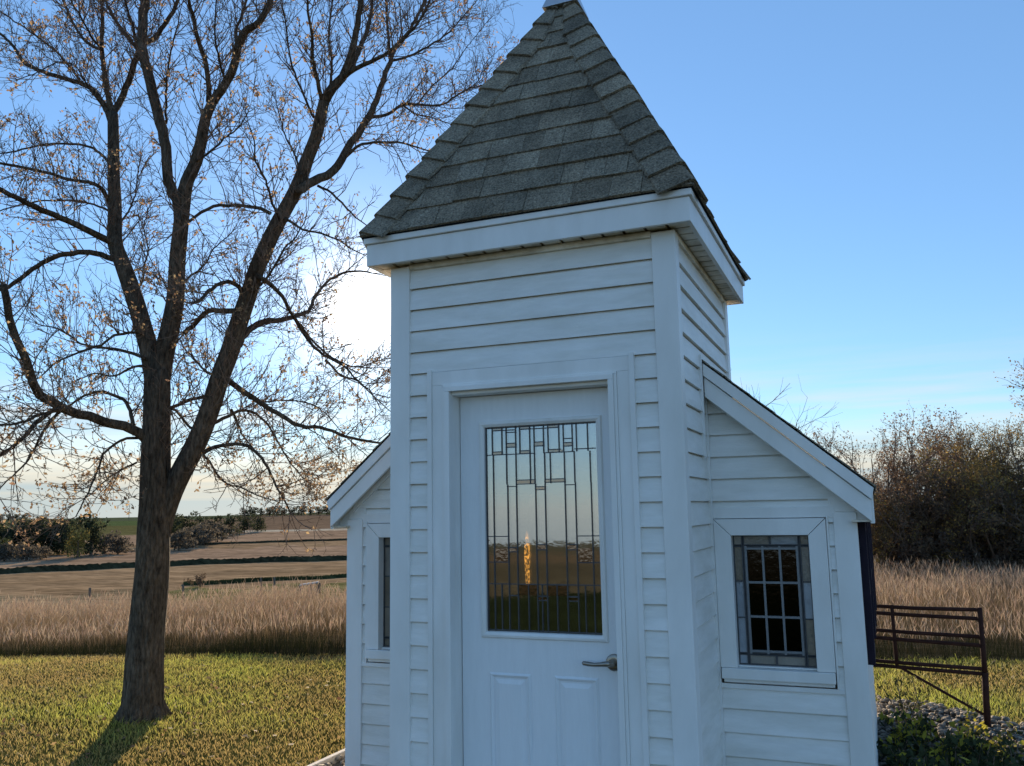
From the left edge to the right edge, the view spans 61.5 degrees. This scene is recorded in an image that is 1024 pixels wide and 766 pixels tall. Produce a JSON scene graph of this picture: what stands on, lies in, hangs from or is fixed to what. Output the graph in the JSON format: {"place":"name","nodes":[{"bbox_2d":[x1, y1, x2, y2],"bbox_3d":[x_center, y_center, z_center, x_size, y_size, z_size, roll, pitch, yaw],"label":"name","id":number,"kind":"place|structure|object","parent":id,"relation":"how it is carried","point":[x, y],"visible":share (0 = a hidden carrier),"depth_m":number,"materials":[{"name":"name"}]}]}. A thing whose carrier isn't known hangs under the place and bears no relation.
{"place":"outdoors","nodes":[
{"label":"outdoors","id":0,"kind":"place"},
{"bbox_2d":[0,513,1023,765],"bbox_3d":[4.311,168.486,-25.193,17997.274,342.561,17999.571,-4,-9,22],"label":"ground","id":1,"kind":"structure","parent":0,"point":[74,583],"depth_m":9.43,"materials":[{"name":"green plant"}]},
{"bbox_2d":[0,536,11,554],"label":"tree","id":2,"kind":"object","parent":1,"relation":"on","point":[7,539],"visible":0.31,"depth_m":67.96,"materials":[{"name":"green plant"}]},
{"bbox_2d":[0,523,13,542],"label":"tree","id":3,"kind":"object","parent":1,"relation":"on","point":[2,534],"visible":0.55,"depth_m":70.82,"materials":[{"name":"green plant"}]},
{"bbox_2d":[0,540,18,561],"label":"field bush","id":4,"kind":"object","parent":1,"relation":"on","point":[5,551],"visible":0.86,"depth_m":64.48,"materials":[{"name":"green plant"}]},
{"bbox_2d":[0,520,29,553],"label":"tree","id":5,"kind":"object","parent":1,"relation":"on","point":[3,525],"visible":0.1,"depth_m":73.57,"materials":[{"name":"green plant"}]},
{"bbox_2d":[5,541,42,560],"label":"field bush","id":6,"kind":"object","parent":1,"relation":"on","point":[30,550],"visible":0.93,"depth_m":64.15,"materials":[{"name":"green plant"}]},
{"bbox_2d":[0,517,50,556],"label":"tree","id":7,"kind":"object","parent":1,"relation":"on","point":[19,534],"visible":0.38,"depth_m":71.93,"materials":[{"name":"green plant"}]},
{"bbox_2d":[25,517,56,553],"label":"tree","id":8,"kind":"object","parent":1,"relation":"on","point":[33,532],"visible":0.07,"depth_m":75.34,"materials":[{"name":"green plant"}]},
{"bbox_2d":[31,544,55,558],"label":"field bush","id":9,"kind":"object","parent":1,"relation":"on","point":[44,550],"visible":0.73,"depth_m":66.45,"materials":[{"name":"green plant"}]},
{"bbox_2d":[31,515,69,554],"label":"tree","id":10,"kind":"object","parent":1,"relation":"on","point":[56,546],"visible":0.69,"depth_m":73.34,"materials":[{"name":"green plant"}]},
{"bbox_2d":[40,519,87,553],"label":"tree","id":11,"kind":"object","parent":1,"relation":"on","point":[71,523],"visible":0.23,"depth_m":76.11,"materials":[{"name":"green plant"}]},
{"bbox_2d":[62,526,91,557],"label":"tree","id":12,"kind":"object","parent":1,"relation":"on","point":[76,549],"visible":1,"depth_m":67.75,"materials":[{"name":"green plant"}]},
{"bbox_2d":[69,513,109,555],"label":"tree","id":13,"kind":"object","parent":1,"relation":"on","point":[91,545],"visible":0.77,"depth_m":70.71,"materials":[{"name":"green plant"}]},
{"bbox_2d":[88,588,90,607],"bbox_3d":[-11.848,6.274,24.136,0.083,1.052,0.070,-3,-9,15],"label":"fence post","id":14,"kind":"object","parent":1,"relation":"on","point":[89,595],"visible":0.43,"depth_m":24.16,"materials":[{"name":"grey wood"}]},
{"bbox_2d":[93,530,127,553],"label":"field bush","id":15,"kind":"object","parent":1,"relation":"on","point":[108,537],"visible":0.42,"depth_m":74.81,"materials":[{"name":"green plant"}]},
{"bbox_2d":[103,534,134,553],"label":"field bush","id":16,"kind":"object","parent":1,"relation":"on","point":[116,545],"visible":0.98,"depth_m":73.23,"materials":[{"name":"green plant"}]},
{"bbox_2d":[0,555,346,573],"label":"terrace bank","id":17,"kind":"structure","parent":1,"relation":"on","point":[97,566],"depth_m":53.54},
{"bbox_2d":[170,517,184,543],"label":"tree","id":18,"kind":"object","parent":1,"relation":"on","point":[176,522],"visible":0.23,"depth_m":92.24,"materials":[{"name":"green plant"}]},
{"bbox_2d":[170,527,197,550],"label":"field bush","id":19,"kind":"object","parent":1,"relation":"on","point":[178,538],"visible":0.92,"depth_m":78.86,"materials":[{"name":"green plant"}]},
{"bbox_2d":[175,510,200,533],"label":"tree","id":20,"kind":"object","parent":1,"relation":"on","point":[186,524],"visible":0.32,"depth_m":99.61,"materials":[{"name":"green plant"}]},
{"bbox_2d":[183,572,205,587],"bbox_3d":[-12.760,8.012,34.922,0.672,0.678,1.116,-3,-9,13],"label":"field bush","id":21,"kind":"object","parent":1,"relation":"on","point":[199,582],"visible":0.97,"depth_m":34.76,"materials":[{"name":"green plant"}]},
{"bbox_2d":[181,523,215,545],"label":"field bush","id":22,"kind":"object","parent":1,"relation":"on","point":[200,540],"visible":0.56,"depth_m":85.32,"materials":[{"name":"green plant"}]},
{"bbox_2d":[192,521,222,544],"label":"field bush","id":23,"kind":"object","parent":1,"relation":"on","point":[208,527],"visible":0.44,"depth_m":89.05,"materials":[{"name":"green plant"}]},
{"bbox_2d":[196,515,224,535],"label":"tree","id":24,"kind":"object","parent":1,"relation":"on","point":[220,517],"visible":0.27,"depth_m":110.18,"materials":[{"name":"green plant"}]},
{"bbox_2d":[205,519,238,541],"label":"field bush","id":25,"kind":"object","parent":1,"relation":"on","point":[222,528],"visible":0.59,"depth_m":96.83,"materials":[{"name":"green plant"}]},
{"bbox_2d":[219,513,244,535],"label":"tree","id":26,"kind":"object","parent":1,"relation":"on","point":[231,521],"visible":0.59,"depth_m":119.86,"materials":[{"name":"green plant"}]},
{"bbox_2d":[239,507,248,516],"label":"skyline tree","id":27,"kind":"object","parent":1,"relation":"on","point":[247,511],"visible":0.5,"depth_m":358.25,"materials":[{"name":"green plant"}]},
{"bbox_2d":[235,515,258,532],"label":"tree","id":28,"kind":"object","parent":1,"relation":"on","point":[244,523],"visible":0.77,"depth_m":133.44,"materials":[{"name":"green plant"}]},
{"bbox_2d":[248,507,257,516],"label":"skyline tree","id":29,"kind":"object","parent":1,"relation":"on","point":[254,510],"visible":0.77,"depth_m":363.72,"materials":[{"name":"green plant"}]},
{"bbox_2d":[248,513,267,531],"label":"tree","id":30,"kind":"object","parent":1,"relation":"on","point":[260,525],"visible":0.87,"depth_m":141.78,"materials":[{"name":"green plant"}]},
{"bbox_2d":[0,0,521,724],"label":"leafless tree","id":31,"kind":"object","parent":1,"relation":"on","point":[162,480],"visible":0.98,"depth_m":7.73,"materials":[{"name":"brown plant"}]},
{"bbox_2d":[257,508,265,515],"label":"skyline tree","id":32,"kind":"object","parent":1,"relation":"on","point":[261,512],"visible":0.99,"depth_m":359.10,"materials":[{"name":"green plant"}]},
{"bbox_2d":[183,574,346,585],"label":"terrace bank","id":33,"kind":"structure","parent":1,"relation":"on","point":[244,580],"depth_m":37.59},
{"bbox_2d":[265,507,272,515],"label":"skyline tree","id":34,"kind":"object","parent":1,"relation":"on","point":[267,511],"visible":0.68,"depth_m":367.29,"materials":[{"name":"green plant"}]},
{"bbox_2d":[197,538,346,544],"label":"terrace bank","id":35,"kind":"structure","parent":1,"relation":"on","point":[273,541],"depth_m":93.03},
{"bbox_2d":[271,506,282,515],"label":"skyline tree","id":36,"kind":"object","parent":1,"relation":"on","point":[280,514],"visible":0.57,"depth_m":362.58,"materials":[{"name":"green plant"}]},
{"bbox_2d":[288,506,299,515],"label":"skyline tree","id":37,"kind":"object","parent":1,"relation":"on","point":[292,511],"visible":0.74,"depth_m":362.27,"materials":[{"name":"green plant"}]},
{"bbox_2d":[296,505,307,514],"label":"skyline tree","id":38,"kind":"object","parent":1,"relation":"on","point":[303,511],"visible":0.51,"depth_m":370.51,"materials":[{"name":"green plant"}]},
{"bbox_2d":[298,581,320,594],"bbox_3d":[-7.155,7.306,30.436,0.106,0.500,1.286,-4,-9,19],"label":"rail","id":39,"kind":"object","parent":1,"relation":"on","point":[318,585],"visible":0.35,"depth_m":30.62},
{"bbox_2d":[313,506,323,514],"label":"skyline tree","id":40,"kind":"object","parent":1,"relation":"on","point":[317,508],"visible":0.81,"depth_m":370.60,"materials":[{"name":"green plant"}]},
{"bbox_2d":[321,505,330,514],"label":"skyline tree","id":41,"kind":"object","parent":1,"relation":"on","point":[327,511],"visible":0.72,"depth_m":365.09,"materials":[{"name":"green plant"}]},
{"bbox_2d":[0,652,1022,765],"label":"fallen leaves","id":42,"kind":"object","parent":1,"relation":"on","point":[147,747],"visible":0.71,"depth_m":6.97,"materials":[{"name":"brown plant"}]},
{"bbox_2d":[0,553,1023,662],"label":"tall grass","id":43,"kind":"structure","parent":1,"relation":"on","point":[29,629],"depth_m":12.67,"materials":[{"name":"beige plant"}]},
{"bbox_2d":[325,0,877,765],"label":"chapel","id":44,"kind":"structure","parent":1,"relation":"on","point":[551,254],"depth_m":4.21,"materials":[{"name":"white wood"}]},
{"bbox_2d":[362,514,389,667],"bbox_3d":[-0.612,1.202,5.011,0.588,0.878,0.108,-4,-9,22],"label":"window","id":45,"kind":"structure","parent":44,"relation":"in","point":[377,564],"depth_m":5.06,"materials":[{"name":"white wood"}]},
{"bbox_2d":[496,587,546,631],"bbox_3d":[0.103,1.746,4.905,0.310,1.120,0.240,-4,-9,22],"label":"candle stand","id":46,"kind":"object","parent":44,"relation":"in","point":[513,590],"visible":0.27,"depth_m":4.94,"materials":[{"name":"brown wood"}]},
{"bbox_2d":[524,530,529,583],"bbox_3d":[0.089,1.026,5.011,0.099,0.334,0.099,-4,-9,22],"label":"candle lamp","id":47,"kind":"object","parent":46,"relation":"on","point":[527,558],"visible":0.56,"depth_m":5.00,"materials":[{"name":"gold"}]},
{"bbox_2d":[460,387,620,765],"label":"door","id":48,"kind":"structure","parent":44,"relation":"in","point":[531,698],"depth_m":4.10,"materials":[{"name":"white wood"}]},
{"bbox_2d":[713,506,845,694],"bbox_3d":[1.303,1.052,4.233,0.588,0.878,0.108,-4,-9,22],"label":"window","id":49,"kind":"structure","parent":44,"relation":"in","point":[775,598],"depth_m":4.24,"materials":[{"name":"white wood"}]},
{"bbox_2d":[318,695,1023,765],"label":"river stones","id":50,"kind":"object","parent":1,"relation":"on","point":[935,710],"visible":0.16,"depth_m":6.40,"materials":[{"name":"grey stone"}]},
{"bbox_2d":[307,748,344,765],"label":"bed edging","id":51,"kind":"object","parent":50,"relation":"on","point":[330,758],"depth_m":5.73,"materials":[{"name":"concrete"}]},
{"bbox_2d":[878,678,924,724],"bbox_3d":[2.867,2.372,6.342,0.295,0.384,0.240,-3,-9,10],"label":"weed stalk","id":52,"kind":"object","parent":50,"relation":"on","point":[887,696],"visible":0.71,"depth_m":6.37,"materials":[{"name":"green plant"}]},
{"bbox_2d":[898,675,922,723],"bbox_3d":[2.912,2.342,6.274,0.172,0.423,0.317,-4,-9,22],"label":"weed stalk","id":53,"kind":"object","parent":50,"relation":"on","point":[915,706],"visible":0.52,"depth_m":6.25,"materials":[{"name":"green plant"}]},
{"bbox_2d":[876,701,1023,765],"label":"leafy shrub","id":54,"kind":"object","parent":50,"relation":"on","point":[942,754],"visible":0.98,"depth_m":5.37,"materials":[{"name":"green plant"}]},
{"bbox_2d":[740,376,839,440],"bbox_3d":[7.419,2.812,25.504,5.254,6.073,4.591,4,-10,-29],"label":"bare tree","id":55,"kind":"object","parent":1,"relation":"on","point":[799,412],"visible":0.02,"depth_m":25.70,"materials":[{"name":"brown plant"}]},
{"bbox_2d":[805,412,955,579],"bbox_3d":[10.412,3.186,23.327,4.645,4.635,3.547,2,-9,-21],"label":"brush tree","id":56,"kind":"object","parent":1,"relation":"on","point":[888,489],"visible":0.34,"depth_m":23.05,"materials":[{"name":"brown plant"}]},
{"bbox_2d":[871,493,926,577],"bbox_3d":[9.092,3.752,21.831,2.218,2.997,2.383,-2,-9,9],"label":"brush shrub","id":57,"kind":"object","parent":1,"relation":"on","point":[878,531],"visible":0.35,"depth_m":21.33,"materials":[{"name":"brown plant"}]},
{"bbox_2d":[865,474,947,588],"bbox_3d":[9.594,3.871,22.446,3.655,3.028,3.198,-9,-11,41],"label":"brush shrub","id":58,"kind":"object","parent":1,"relation":"on","point":[904,551],"visible":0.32,"depth_m":21.06,"materials":[{"name":"brown plant"}]},
{"bbox_2d":[861,403,966,570],"bbox_3d":[10.854,2.899,22.542,3.347,4.979,3.168,-5,-9,24],"label":"brush tree","id":59,"kind":"object","parent":1,"relation":"on","point":[915,464],"visible":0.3,"depth_m":22.50,"materials":[{"name":"brown plant"}]},
{"bbox_2d":[856,458,973,585],"bbox_3d":[9.878,3.550,21.342,3.535,3.347,4.040,-1,-8,0],"label":"brush shrub","id":60,"kind":"object","parent":1,"relation":"on","point":[929,549],"visible":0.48,"depth_m":21.00,"materials":[{"name":"brown plant"}]},
{"bbox_2d":[867,407,966,530],"bbox_3d":[11.031,3.143,23.648,3.054,4.799,3.226,-6,-10,32],"label":"brush tree","id":61,"kind":"object","parent":1,"relation":"on","point":[937,442],"visible":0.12,"depth_m":23.51,"materials":[{"name":"brown plant"}]},
{"bbox_2d":[873,604,990,727],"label":"pipe gate","id":62,"kind":"structure","parent":1,"relation":"on","point":[985,713],"depth_m":6.47,"materials":[{"name":"brown metal"}]},
{"bbox_2d":[872,459,1019,585],"bbox_3d":[11.188,3.553,21.915,4.232,3.506,3.703,6,-11,-41],"label":"brush shrub","id":63,"kind":"object","parent":1,"relation":"on","point":[987,533],"visible":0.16,"depth_m":21.18,"materials":[{"name":"brown plant"}]},
{"bbox_2d":[877,448,1023,582],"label":"brush shrub","id":64,"kind":"object","parent":1,"relation":"on","point":[973,534],"visible":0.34,"depth_m":20.76,"materials":[{"name":"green plant"}]},
{"bbox_2d":[887,410,1022,563],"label":"brush tree","id":65,"kind":"object","parent":1,"relation":"on","point":[945,441],"visible":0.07,"depth_m":23.81,"materials":[{"name":"brown plant"}]},
{"bbox_2d":[897,436,1022,588],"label":"brush shrub","id":66,"kind":"object","parent":1,"relation":"on","point":[968,487],"visible":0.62,"depth_m":20.53,"materials":[{"name":"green plant"}]},
{"bbox_2d":[913,415,1023,583],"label":"brush tree","id":67,"kind":"object","parent":1,"relation":"on","point":[985,438],"visible":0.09,"depth_m":23.23,"materials":[{"name":"brown plant"}]},
{"bbox_2d":[919,423,1023,531],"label":"brush tree","id":68,"kind":"object","parent":1,"relation":"on","point":[973,451],"visible":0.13,"depth_m":22.27,"materials":[{"name":"brown plant"}]},
{"bbox_2d":[920,426,1023,583],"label":"brush shrub","id":69,"kind":"object","parent":1,"relation":"on","point":[998,474],"visible":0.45,"depth_m":20.58,"materials":[{"name":"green plant"}]},
{"bbox_2d":[923,439,1023,591],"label":"brush shrub","id":70,"kind":"object","parent":1,"relation":"on","point":[966,551],"visible":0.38,"depth_m":20.18,"materials":[{"name":"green plant"}]},
{"bbox_2d":[946,412,1023,566],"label":"brush tree","id":71,"kind":"object","parent":1,"relation":"on","point":[1004,452],"visible":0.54,"depth_m":20.69,"materials":[{"name":"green plant"}]},
{"bbox_2d":[948,476,1023,577],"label":"brush shrub","id":72,"kind":"object","parent":1,"relation":"on","point":[995,518],"visible":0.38,"depth_m":19.65,"materials":[{"name":"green plant"}]},
{"bbox_2d":[986,453,1023,505],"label":"brush shrub","id":73,"kind":"object","parent":1,"relation":"on","point":[1016,478],"visible":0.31,"depth_m":20.56,"materials":[{"name":"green plant"}]},
{"bbox_2d":[995,357,1023,410],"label":"brush tree","id":74,"kind":"object","parent":1,"relation":"on","point":[1022,368],"visible":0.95,"depth_m":24.07,"materials":[{"name":"brown plant"}]},
{"bbox_2d":[1009,390,1023,474],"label":"brush tree","id":75,"kind":"object","parent":1,"relation":"on","point":[1018,416],"visible":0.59,"depth_m":21.59,"materials":[{"name":"brown plant"}]},
{"bbox_2d":[0,651,1023,765],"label":"lawn grass","id":76,"kind":"structure","parent":0,"point":[18,661],"depth_m":7.66,"materials":[{"name":"green plant"}]},
{"bbox_2d":[0,0,1023,519],"label":"sky","id":77,"kind":"structure","parent":0,"point":[861,162],"materials":[{"name":"blue"}]}
]}

